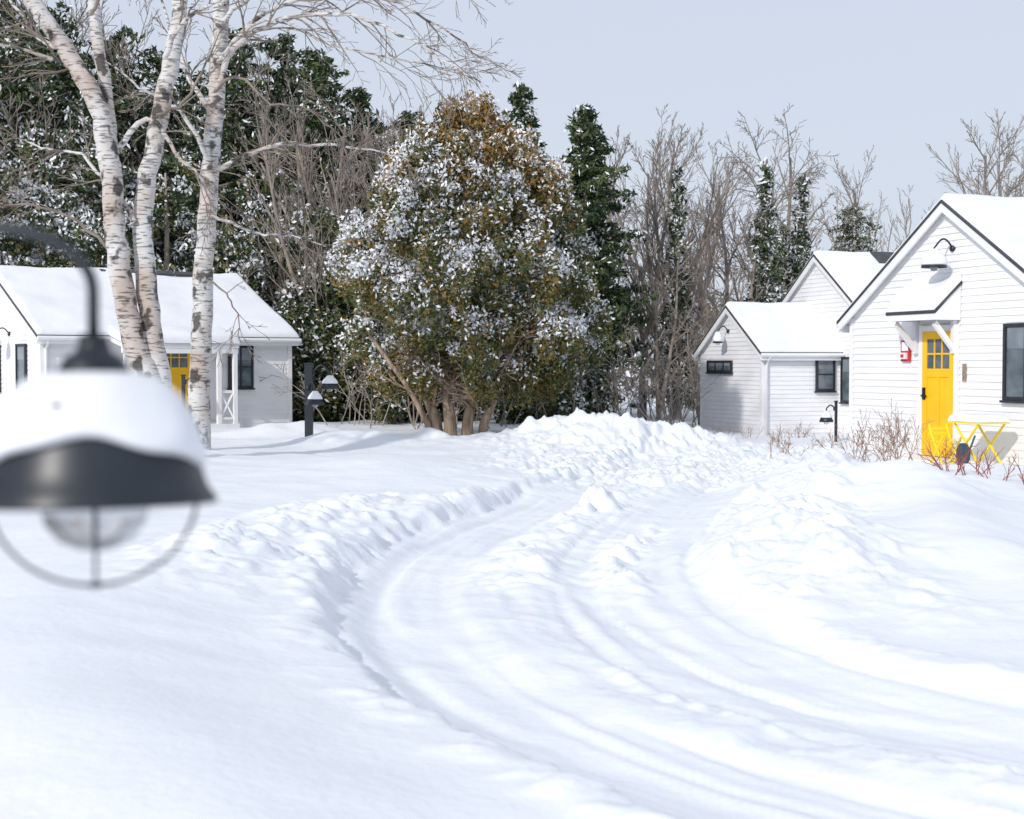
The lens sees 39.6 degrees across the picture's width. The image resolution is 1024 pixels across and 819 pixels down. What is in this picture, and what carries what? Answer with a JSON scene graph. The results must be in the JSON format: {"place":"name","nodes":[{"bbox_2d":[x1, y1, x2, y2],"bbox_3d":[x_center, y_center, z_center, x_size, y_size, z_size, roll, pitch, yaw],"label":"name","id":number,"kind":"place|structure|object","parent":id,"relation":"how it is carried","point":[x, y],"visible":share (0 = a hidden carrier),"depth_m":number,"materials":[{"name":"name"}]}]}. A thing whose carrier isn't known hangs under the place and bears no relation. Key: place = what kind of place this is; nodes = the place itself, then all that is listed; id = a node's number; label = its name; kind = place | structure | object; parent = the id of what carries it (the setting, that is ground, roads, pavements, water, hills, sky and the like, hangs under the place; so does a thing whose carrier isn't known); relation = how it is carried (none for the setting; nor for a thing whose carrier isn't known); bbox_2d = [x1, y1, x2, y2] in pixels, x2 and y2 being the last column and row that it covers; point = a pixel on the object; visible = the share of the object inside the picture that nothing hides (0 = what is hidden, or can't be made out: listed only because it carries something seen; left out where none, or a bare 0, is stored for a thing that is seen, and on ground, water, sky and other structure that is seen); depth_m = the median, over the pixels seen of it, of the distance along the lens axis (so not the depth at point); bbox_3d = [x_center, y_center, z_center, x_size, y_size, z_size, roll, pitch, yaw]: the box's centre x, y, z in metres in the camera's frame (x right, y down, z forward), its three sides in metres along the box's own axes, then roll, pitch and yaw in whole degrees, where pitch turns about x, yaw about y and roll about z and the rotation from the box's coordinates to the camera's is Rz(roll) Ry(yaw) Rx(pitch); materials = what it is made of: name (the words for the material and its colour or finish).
{"place":"outdoors","nodes":[
{"label":"outdoors","id":0,"kind":"place"},
{"bbox_2d":[0,222,217,588],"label":"gooseneck lamp","id":1,"kind":"object","parent":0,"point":[102,446],"visible":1,"depth_m":1.71,"materials":[{"name":"metal"}]},
{"bbox_2d":[0,365,1023,818],"bbox_3d":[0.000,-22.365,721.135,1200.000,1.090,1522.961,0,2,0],"label":"snow ground","id":2,"kind":"structure","parent":0,"point":[576,613],"depth_m":8.49,"materials":[{"name":"white snow"}]},
{"bbox_2d":[0,151,34,266],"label":"cedar shrub","id":3,"kind":"object","parent":2,"relation":"on","point":[5,256],"visible":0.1,"depth_m":41.04,"materials":[{"name":"green plant"}]},
{"bbox_2d":[0,24,68,257],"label":"pine tree","id":4,"kind":"object","parent":2,"relation":"on","point":[27,93],"visible":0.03,"depth_m":50.51,"materials":[{"name":"green plant"}]},
{"bbox_2d":[4,11,66,182],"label":"pine tree","id":5,"kind":"object","parent":2,"relation":"on","point":[37,27],"visible":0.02,"depth_m":54.99,"materials":[{"name":"green plant"}]},
{"bbox_2d":[0,132,84,267],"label":"cedar shrub","id":6,"kind":"object","parent":2,"relation":"on","point":[40,258],"visible":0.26,"depth_m":41.95,"materials":[{"name":"green plant"}]},
{"bbox_2d":[0,0,87,257],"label":"pine tree","id":7,"kind":"object","parent":2,"relation":"on","point":[18,87],"visible":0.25,"depth_m":47.19,"materials":[{"name":"green plant"}]},
{"bbox_2d":[4,0,120,196],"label":"bare tree","id":8,"kind":"object","parent":2,"relation":"on","point":[81,22],"visible":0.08,"depth_m":54.87,"materials":[{"name":"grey plant"}]},
{"bbox_2d":[0,75,134,264],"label":"bare tree","id":9,"kind":"object","parent":2,"relation":"on","point":[20,134],"visible":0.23,"depth_m":44.84,"materials":[{"name":"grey plant"}]},
{"bbox_2d":[1,0,143,209],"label":"pine tree","id":10,"kind":"object","parent":2,"relation":"on","point":[65,78],"visible":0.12,"depth_m":51.39,"materials":[{"name":"green plant"}]},
{"bbox_2d":[22,91,161,267],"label":"pine tree","id":11,"kind":"object","parent":2,"relation":"on","point":[92,193],"visible":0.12,"depth_m":45.44,"materials":[{"name":"green plant"}]},
{"bbox_2d":[22,25,184,264],"bbox_3d":[-13.933,-6.417,48.600,5.829,13.468,5.434,0,2,0],"label":"pine tree","id":12,"kind":"object","parent":2,"relation":"on","point":[121,105],"visible":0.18,"depth_m":48.19,"materials":[{"name":"green plant"}]},
{"bbox_2d":[59,143,170,270],"bbox_3d":[-11.915,-3.695,41.777,3.886,8.466,4.055,0,2,0],"label":"cedar shrub","id":13,"kind":"object","parent":2,"relation":"on","point":[92,254],"visible":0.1,"depth_m":41.20,"materials":[{"name":"green plant"}]},
{"bbox_2d":[67,0,198,268],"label":"pine tree","id":14,"kind":"object","parent":2,"relation":"on","point":[132,156],"visible":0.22,"depth_m":48.32,"materials":[{"name":"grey plant"}]},
{"bbox_2d":[0,0,283,386],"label":"birch tree","id":15,"kind":"object","parent":2,"relation":"on","point":[141,336],"visible":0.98,"depth_m":21.87,"materials":[{"name":"white plant"}]},
{"bbox_2d":[0,265,301,428],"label":"white cottage","id":16,"kind":"structure","parent":2,"relation":"on","point":[43,319],"depth_m":35.49,"materials":[{"name":"paint"}]},
{"bbox_2d":[0,347,0,391],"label":"window","id":17,"kind":"structure","parent":16,"relation":"in","point":[0,347],"depth_m":35.43,"materials":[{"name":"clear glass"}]},
{"bbox_2d":[15,344,26,385],"bbox_3d":[-11.778,-0.980,34.090,0.080,1.190,0.760,-1,2,-37],"label":"window","id":18,"kind":"structure","parent":16,"relation":"in","point":[20,349],"depth_m":34.12,"materials":[{"name":"clear glass"}]},
{"bbox_2d":[166,353,190,404],"bbox_3d":[-8.289,-0.706,35.029,1.080,2.100,0.100,-1,2,-37],"label":"door","id":19,"kind":"structure","parent":16,"relation":"in","point":[179,363],"depth_m":35.10,"materials":[{"name":"yellow paint"}]},
{"bbox_2d":[227,346,254,389],"bbox_3d":[-6.874,-1.060,36.079,0.751,1.120,0.080,-1,2,-37],"label":"window","id":20,"kind":"structure","parent":16,"relation":"in","point":[245,366],"depth_m":36.14,"materials":[{"name":"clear glass"}]},
{"bbox_2d":[101,153,222,273],"bbox_3d":[-10.319,-3.671,42.832,3.623,8.624,4.518,0,2,13],"label":"cedar shrub","id":21,"kind":"object","parent":2,"relation":"on","point":[172,190],"visible":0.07,"depth_m":42.81,"materials":[{"name":"green plant"}]},
{"bbox_2d":[120,50,204,258],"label":"pine tree","id":22,"kind":"object","parent":2,"relation":"on","point":[157,62],"visible":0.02,"depth_m":52.55,"materials":[{"name":"green plant"}]},
{"bbox_2d":[181,374,188,401],"bbox_3d":[-7.727,-0.029,34.242,0.441,1.630,0.299,1,2,20],"label":"path lamp","id":23,"kind":"object","parent":2,"relation":"on","point":[183,386],"visible":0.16,"depth_m":34.16,"materials":[{"name":"black metal"}]},
{"bbox_2d":[122,70,269,283],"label":"pine tree","id":24,"kind":"object","parent":2,"relation":"on","point":[182,80],"visible":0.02,"depth_m":57.27,"materials":[{"name":"green plant"}]},
{"bbox_2d":[131,106,266,273],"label":"pine tree","id":25,"kind":"object","parent":2,"relation":"on","point":[190,139],"visible":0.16,"depth_m":47.30,"materials":[{"name":"green plant"}]},
{"bbox_2d":[185,192,272,299],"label":"cedar shrub","id":26,"kind":"object","parent":2,"relation":"on","point":[226,262],"visible":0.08,"depth_m":42.70,"materials":[{"name":"green plant"}]},
{"bbox_2d":[159,26,314,305],"bbox_3d":[-9.597,-6.555,49.578,6.446,13.586,6.148,0,2,0],"label":"pine tree","id":27,"kind":"object","parent":2,"relation":"on","point":[240,57],"visible":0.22,"depth_m":48.92,"materials":[{"name":"green plant"}]},
{"bbox_2d":[199,31,330,304],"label":"pine tree","id":28,"kind":"object","parent":2,"relation":"on","point":[270,48],"visible":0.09,"depth_m":52.22,"materials":[{"name":"green plant"}]},
{"bbox_2d":[226,166,320,313],"bbox_3d":[-6.798,-3.308,42.047,3.880,7.707,3.730,-1,2,-30],"label":"cedar shrub","id":29,"kind":"object","parent":2,"relation":"on","point":[248,248],"visible":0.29,"depth_m":41.33,"materials":[{"name":"green plant"}]},
{"bbox_2d":[226,23,330,300],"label":"tree","id":30,"kind":"object","parent":2,"relation":"on","point":[262,92],"visible":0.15,"depth_m":50.52,"materials":[{"name":"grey plant"}]},
{"bbox_2d":[67,0,525,449],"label":"birch tree","id":31,"kind":"object","parent":2,"relation":"on","point":[201,343],"visible":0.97,"depth_m":24.81,"materials":[{"name":"white plant"}]},
{"bbox_2d":[188,68,413,307],"bbox_3d":[-6.191,-5.124,46.130,7.251,11.446,7.013,1,2,30],"label":"bare tree","id":32,"kind":"object","parent":2,"relation":"on","point":[344,132],"visible":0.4,"depth_m":45.70,"materials":[{"name":"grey plant"}]},
{"bbox_2d":[227,47,381,286],"bbox_3d":[-8.439,-7.332,57.772,8.631,14.610,8.629,0,2,0],"label":"pine tree","id":33,"kind":"object","parent":2,"relation":"on","point":[304,72],"visible":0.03,"depth_m":57.01,"materials":[{"name":"green plant"}]},
{"bbox_2d":[240,51,383,307],"bbox_3d":[-6.647,-6.085,49.699,5.788,12.674,5.321,0,2,0],"label":"pine tree","id":34,"kind":"object","parent":2,"relation":"on","point":[326,72],"visible":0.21,"depth_m":49.24,"materials":[{"name":"green plant"}]},
{"bbox_2d":[278,303,353,421],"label":"cedar shrub","id":35,"kind":"object","parent":2,"relation":"on","point":[315,342],"visible":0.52,"depth_m":38.41,"materials":[{"name":"green plant"}]},
{"bbox_2d":[272,205,366,417],"bbox_3d":[-5.422,-2.596,40.952,3.178,6.553,3.434,0,2,-15],"label":"cedar shrub","id":36,"kind":"object","parent":2,"relation":"on","point":[284,302],"visible":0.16,"depth_m":40.30,"materials":[{"name":"green plant"}]},
{"bbox_2d":[304,363,339,436],"bbox_3d":[-3.711,-0.028,27.878,0.708,1.770,0.607,0,2,-13],"label":"path lamp","id":37,"kind":"object","parent":2,"relation":"on","point":[314,398],"visible":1,"depth_m":27.92,"materials":[{"name":"black metal"}]},
{"bbox_2d":[229,60,447,415],"bbox_3d":[-5.086,-4.364,39.602,5.967,10.135,3.872,1,2,20],"label":"bare tree","id":38,"kind":"object","parent":2,"relation":"on","point":[278,227],"visible":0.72,"depth_m":39.58,"materials":[{"name":"grey plant"}]},
{"bbox_2d":[315,275,372,421],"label":"cedar shrub","id":39,"kind":"object","parent":2,"relation":"on","point":[337,324],"visible":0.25,"depth_m":39.39,"materials":[{"name":"green plant"}]},
{"bbox_2d":[268,73,447,270],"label":"bare tree","id":40,"kind":"object","parent":2,"relation":"on","point":[305,181],"visible":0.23,"depth_m":42.27,"materials":[{"name":"grey plant"}]},
{"bbox_2d":[312,86,403,226],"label":"pine tree","id":41,"kind":"object","parent":2,"relation":"on","point":[360,92],"visible":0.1,"depth_m":51.36,"materials":[{"name":"green plant"}]},
{"bbox_2d":[347,105,428,409],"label":"bare tree","id":42,"kind":"object","parent":2,"relation":"on","point":[387,144],"visible":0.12,"depth_m":45.78,"materials":[{"name":"grey plant"}]},
{"bbox_2d":[335,322,442,423],"bbox_3d":[-3.100,-1.476,38.497,3.295,4.439,3.292,0,2,0],"label":"cedar shrub","id":43,"kind":"object","parent":2,"relation":"on","point":[396,413],"visible":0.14,"depth_m":37.87,"materials":[{"name":"green plant"}]},
{"bbox_2d":[364,109,451,228],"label":"pine tree","id":44,"kind":"object","parent":2,"relation":"on","point":[411,116],"depth_m":51.39,"materials":[{"name":"green plant"}]},
{"bbox_2d":[405,290,502,421],"bbox_3d":[-1.774,-1.435,40.094,4.147,4.684,4.682,0,2,0],"label":"cedar shrub","id":45,"kind":"object","parent":2,"relation":"on","point":[460,418],"visible":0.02,"depth_m":38.95,"materials":[{"name":"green plant"}]},
{"bbox_2d":[322,90,616,435],"bbox_3d":[-0.962,-3.148,32.098,7.016,8.098,7.067,-1,2,-35],"label":"cedar tree","id":46,"kind":"object","parent":2,"relation":"on","point":[510,314],"visible":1,"depth_m":30.20,"materials":[{"name":"green plant"}]},
{"bbox_2d":[260,316,720,428],"bbox_3d":[0.959,-0.884,38.258,14.765,3.233,7.369,-1,2,-33],"label":"underbrush","id":47,"kind":"object","parent":2,"relation":"on","point":[669,416],"visible":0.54,"depth_m":38.15,"materials":[{"name":"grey plant"}]},
{"bbox_2d":[482,80,548,195],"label":"pine tree","id":48,"kind":"object","parent":2,"relation":"on","point":[523,109],"visible":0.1,"depth_m":47.51,"materials":[{"name":"green plant"}]},
{"bbox_2d":[493,324,588,424],"bbox_3d":[0.753,-1.436,37.890,2.779,4.572,3.052,0,2,0],"label":"cedar shrub","id":49,"kind":"object","parent":2,"relation":"on","point":[561,406],"visible":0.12,"depth_m":37.52,"materials":[{"name":"green plant"}]},
{"bbox_2d":[524,307,617,414],"bbox_3d":[1.756,-1.071,41.084,2.680,3.770,2.574,-1,2,-28],"label":"cedar shrub","id":50,"kind":"object","parent":2,"relation":"on","point":[588,397],"visible":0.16,"depth_m":40.41,"materials":[{"name":"green plant"}]},
{"bbox_2d":[535,125,636,409],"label":"bare tree","id":51,"kind":"object","parent":2,"relation":"on","point":[617,219],"visible":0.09,"depth_m":48.86,"materials":[{"name":"grey plant"}]},
{"bbox_2d":[569,168,627,403],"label":"pine tree","id":52,"kind":"object","parent":2,"relation":"on","point":[622,400],"depth_m":45.99,"materials":[{"name":"green plant"}]},
{"bbox_2d":[559,103,659,374],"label":"pine tree","id":53,"kind":"object","parent":2,"relation":"on","point":[590,170],"visible":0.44,"depth_m":42.39,"materials":[{"name":"green plant"}]},
{"bbox_2d":[601,180,667,400],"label":"bare tree","id":54,"kind":"object","parent":2,"relation":"on","point":[633,211],"visible":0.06,"depth_m":53.83,"materials":[{"name":"grey plant"}]},
{"bbox_2d":[630,389,646,420],"bbox_3d":[3.539,0.042,39.993,0.508,1.230,0.338,1,2,21],"label":"path lamp","id":55,"kind":"object","parent":2,"relation":"on","point":[634,406],"visible":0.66,"depth_m":39.97,"materials":[{"name":"black metal"}]},
{"bbox_2d":[607,127,703,397],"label":"bare tree","id":56,"kind":"object","parent":2,"relation":"on","point":[648,184],"visible":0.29,"depth_m":56.55,"materials":[{"name":"grey plant"}]},
{"bbox_2d":[605,296,721,397],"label":"distant woodland","id":57,"kind":"object","parent":2,"relation":"on","point":[628,372],"visible":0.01,"depth_m":79.08,"materials":[{"name":"plant"}]},
{"bbox_2d":[610,226,720,419],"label":"bare tree","id":58,"kind":"object","parent":2,"relation":"on","point":[656,316],"visible":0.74,"depth_m":43.92,"materials":[{"name":"grey plant"}]},
{"bbox_2d":[617,123,727,415],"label":"bare tree","id":59,"kind":"object","parent":2,"relation":"on","point":[662,233],"visible":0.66,"depth_m":46.28,"materials":[{"name":"grey plant"}]},
{"bbox_2d":[647,165,702,419],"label":"spruce tree","id":60,"kind":"object","parent":2,"relation":"on","point":[675,254],"visible":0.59,"depth_m":45.77,"materials":[{"name":"green plant"}]},
{"bbox_2d":[628,130,722,394],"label":"bare tree","id":61,"kind":"object","parent":2,"relation":"on","point":[663,177],"visible":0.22,"depth_m":51.24,"materials":[{"name":"grey plant"}]},
{"bbox_2d":[604,104,753,413],"bbox_3d":[5.873,-4.539,47.461,6.155,10.455,3.994,-1,2,-16],"label":"bare tree","id":62,"kind":"object","parent":2,"relation":"on","point":[656,214],"visible":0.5,"depth_m":47.64,"materials":[{"name":"grey plant"}]},
{"bbox_2d":[651,300,713,423],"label":"bare tree","id":63,"kind":"object","parent":2,"relation":"on","point":[688,348],"visible":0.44,"depth_m":42.97,"materials":[{"name":"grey plant"}]},
{"bbox_2d":[662,224,737,381],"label":"bare tree","id":64,"kind":"object","parent":2,"relation":"on","point":[705,294],"visible":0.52,"depth_m":45.91,"materials":[{"name":"grey plant"}]},
{"bbox_2d":[664,149,758,407],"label":"bare tree","id":65,"kind":"object","parent":2,"relation":"on","point":[727,172],"visible":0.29,"depth_m":59.96,"materials":[{"name":"grey plant"}]},
{"bbox_2d":[646,167,807,346],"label":"bare tree","id":66,"kind":"object","parent":2,"relation":"on","point":[727,266],"visible":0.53,"depth_m":49.70,"materials":[{"name":"grey plant"}]},
{"bbox_2d":[728,423,763,437],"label":"dry shrub","id":67,"kind":"object","parent":2,"relation":"on","point":[748,430],"visible":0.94,"depth_m":35.48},
{"bbox_2d":[680,177,828,308],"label":"bare tree","id":68,"kind":"object","parent":2,"relation":"on","point":[784,283],"visible":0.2,"depth_m":56.67,"materials":[{"name":"grey plant"}]},
{"bbox_2d":[743,155,786,302],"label":"spruce tree","id":69,"kind":"object","parent":2,"relation":"on","point":[768,269],"visible":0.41,"depth_m":49.64,"materials":[{"name":"green plant"}]},
{"bbox_2d":[769,421,794,437],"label":"dry shrub","id":70,"kind":"object","parent":2,"relation":"on","point":[779,431],"visible":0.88,"depth_m":35.45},
{"bbox_2d":[773,222,791,301],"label":"spruce tree","id":71,"kind":"object","parent":2,"relation":"on","point":[780,247],"visible":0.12,"depth_m":55.68,"materials":[{"name":"green plant"}]},
{"bbox_2d":[765,432,807,457],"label":"dry shrub","id":72,"kind":"object","parent":2,"relation":"on","point":[778,439],"visible":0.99,"depth_m":24.06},
{"bbox_2d":[692,250,894,435],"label":"white cottage","id":73,"kind":"structure","parent":2,"relation":"on","point":[785,360],"depth_m":37.80,"materials":[{"name":"paint"}]},
{"bbox_2d":[705,360,732,373],"bbox_3d":[5.687,-1.165,39.080,0.080,0.370,1.460,-1,2,-20],"label":"window","id":74,"kind":"structure","parent":73,"relation":"in","point":[713,366],"depth_m":39.03,"materials":[{"name":"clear glass"}]},
{"bbox_2d":[814,360,836,392],"bbox_3d":[8.287,-0.910,37.571,0.640,0.920,0.080,-1,2,-20],"label":"window","id":75,"kind":"structure","parent":73,"relation":"in","point":[825,370],"depth_m":37.58,"materials":[{"name":"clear glass"}]},
{"bbox_2d":[839,357,848,403],"bbox_3d":[8.797,-0.762,37.355,0.080,1.240,0.640,-1,2,-20],"label":"window","id":76,"kind":"structure","parent":73,"relation":"in","point":[844,362],"depth_m":37.49,"materials":[{"name":"black glass"}]},
{"bbox_2d":[708,105,879,307],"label":"bare tree","id":77,"kind":"object","parent":2,"relation":"on","point":[808,173],"visible":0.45,"depth_m":60.90,"materials":[{"name":"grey plant"}]},
{"bbox_2d":[777,423,810,436],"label":"dry shrub","id":78,"kind":"object","parent":2,"relation":"on","point":[795,431],"visible":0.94,"depth_m":35.58,"materials":[{"name":"brown plant"}]},
{"bbox_2d":[781,173,813,290],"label":"spruce tree","id":79,"kind":"object","parent":2,"relation":"on","point":[797,261],"visible":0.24,"depth_m":50.74,"materials":[{"name":"green plant"}]},
{"bbox_2d":[795,418,813,437],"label":"dry shrub","id":80,"kind":"object","parent":2,"relation":"on","point":[803,431],"visible":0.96,"depth_m":35.53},
{"bbox_2d":[807,424,848,448],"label":"dry shrub","id":81,"kind":"object","parent":2,"relation":"on","point":[829,435],"visible":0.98,"depth_m":24.65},
{"bbox_2d":[819,401,837,441],"bbox_3d":[7.571,0.428,34.033,0.442,1.280,0.340,0,2,0],"label":"path lamp","id":82,"kind":"object","parent":2,"relation":"on","point":[826,417],"visible":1,"depth_m":33.99,"materials":[{"name":"black metal"}]},
{"bbox_2d":[827,204,882,251],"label":"pine tree","id":83,"kind":"object","parent":2,"relation":"on","point":[856,240],"visible":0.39,"depth_m":61.46,"materials":[{"name":"green plant"}]},
{"bbox_2d":[836,418,887,461],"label":"dry shrub","id":84,"kind":"object","parent":2,"relation":"on","point":[859,445],"visible":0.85,"depth_m":20.16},
{"bbox_2d":[827,145,902,251],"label":"bare tree","id":85,"kind":"object","parent":2,"relation":"on","point":[844,177],"visible":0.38,"depth_m":64.43,"materials":[{"name":"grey plant"}]},
{"bbox_2d":[808,185,933,251],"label":"bare tree","id":86,"kind":"object","parent":2,"relation":"on","point":[905,222],"visible":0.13,"depth_m":69.43,"materials":[{"name":"grey plant"}]},
{"bbox_2d":[854,399,912,460],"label":"dry shrub","id":87,"kind":"object","parent":2,"relation":"on","point":[893,443],"visible":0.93,"depth_m":19.58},
{"bbox_2d":[859,408,934,461],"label":"dry shrub","id":88,"kind":"object","parent":2,"relation":"on","point":[916,438],"visible":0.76,"depth_m":20.30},
{"bbox_2d":[835,193,1023,464],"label":"white cottage","id":89,"kind":"structure","parent":2,"relation":"on","point":[930,320],"depth_m":23.20,"materials":[{"name":"paint"}]},
{"bbox_2d":[918,324,959,457],"bbox_3d":[7.046,-0.312,23.570,0.100,2.170,1.020,-1,2,-20],"label":"door","id":90,"kind":"structure","parent":89,"relation":"in","point":[938,382],"depth_m":23.59,"materials":[{"name":"yellow paint"}]},
{"bbox_2d":[999,323,1023,403],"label":"window","id":91,"kind":"structure","parent":89,"relation":"in","point":[1013,333],"depth_m":21.81,"materials":[{"name":"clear glass"}]},
{"bbox_2d":[928,424,961,463],"bbox_3d":[6.864,0.599,22.514,0.392,0.734,0.444,-1,2,-20],"label":"folding bistro chair","id":92,"kind":"object","parent":2,"relation":"on","point":[931,433],"visible":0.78,"depth_m":22.58,"materials":[{"name":"yellow metal"}]},
{"bbox_2d":[912,436,983,476],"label":"red dogwood shrub","id":93,"kind":"object","parent":2,"relation":"on","point":[963,458],"visible":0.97,"depth_m":17.02,"materials":[{"name":"red plant"}]},
{"bbox_2d":[956,435,975,463],"bbox_3d":[6.878,0.614,21.466,0.214,0.452,0.280,-1,2,-20],"label":"watering can","id":94,"kind":"object","parent":2,"relation":"on","point":[965,447],"visible":0.6,"depth_m":21.41,"materials":[{"name":"teal plastic"}]},
{"bbox_2d":[936,447,1003,474],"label":"red dogwood shrub","id":95,"kind":"object","parent":2,"relation":"on","point":[988,468],"visible":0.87,"depth_m":17.22,"materials":[{"name":"red plant"}]},
{"bbox_2d":[926,108,1023,196],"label":"bare tree","id":96,"kind":"object","parent":2,"relation":"on","point":[985,189],"visible":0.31,"depth_m":46.73,"materials":[{"name":"grey plant"}]},
{"bbox_2d":[947,413,1009,463],"bbox_3d":[7.109,0.478,21.683,0.560,0.838,0.760,-1,2,-20],"label":"folding bistro table","id":97,"kind":"object","parent":2,"relation":"on","point":[977,419],"visible":0.94,"depth_m":21.50,"materials":[{"name":"yellow metal"}]},
{"bbox_2d":[953,112,1023,196],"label":"bare tree","id":98,"kind":"object","parent":2,"relation":"on","point":[1019,183],"visible":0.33,"depth_m":41.42,"materials":[{"name":"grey plant"}]},
{"bbox_2d":[953,132,1023,196],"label":"bare tree","id":99,"kind":"object","parent":2,"relation":"on","point":[1005,185],"visible":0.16,"depth_m":50.81,"materials":[{"name":"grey plant"}]},
{"bbox_2d":[972,450,1023,483],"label":"red dogwood shrub","id":100,"kind":"object","parent":2,"relation":"on","point":[1022,478],"visible":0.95,"depth_m":16.83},
{"bbox_2d":[0,0,1023,363],"label":"sky","id":101,"kind":"structure","parent":0,"point":[899,78],"materials":[{"name":"grey"}]}
]}

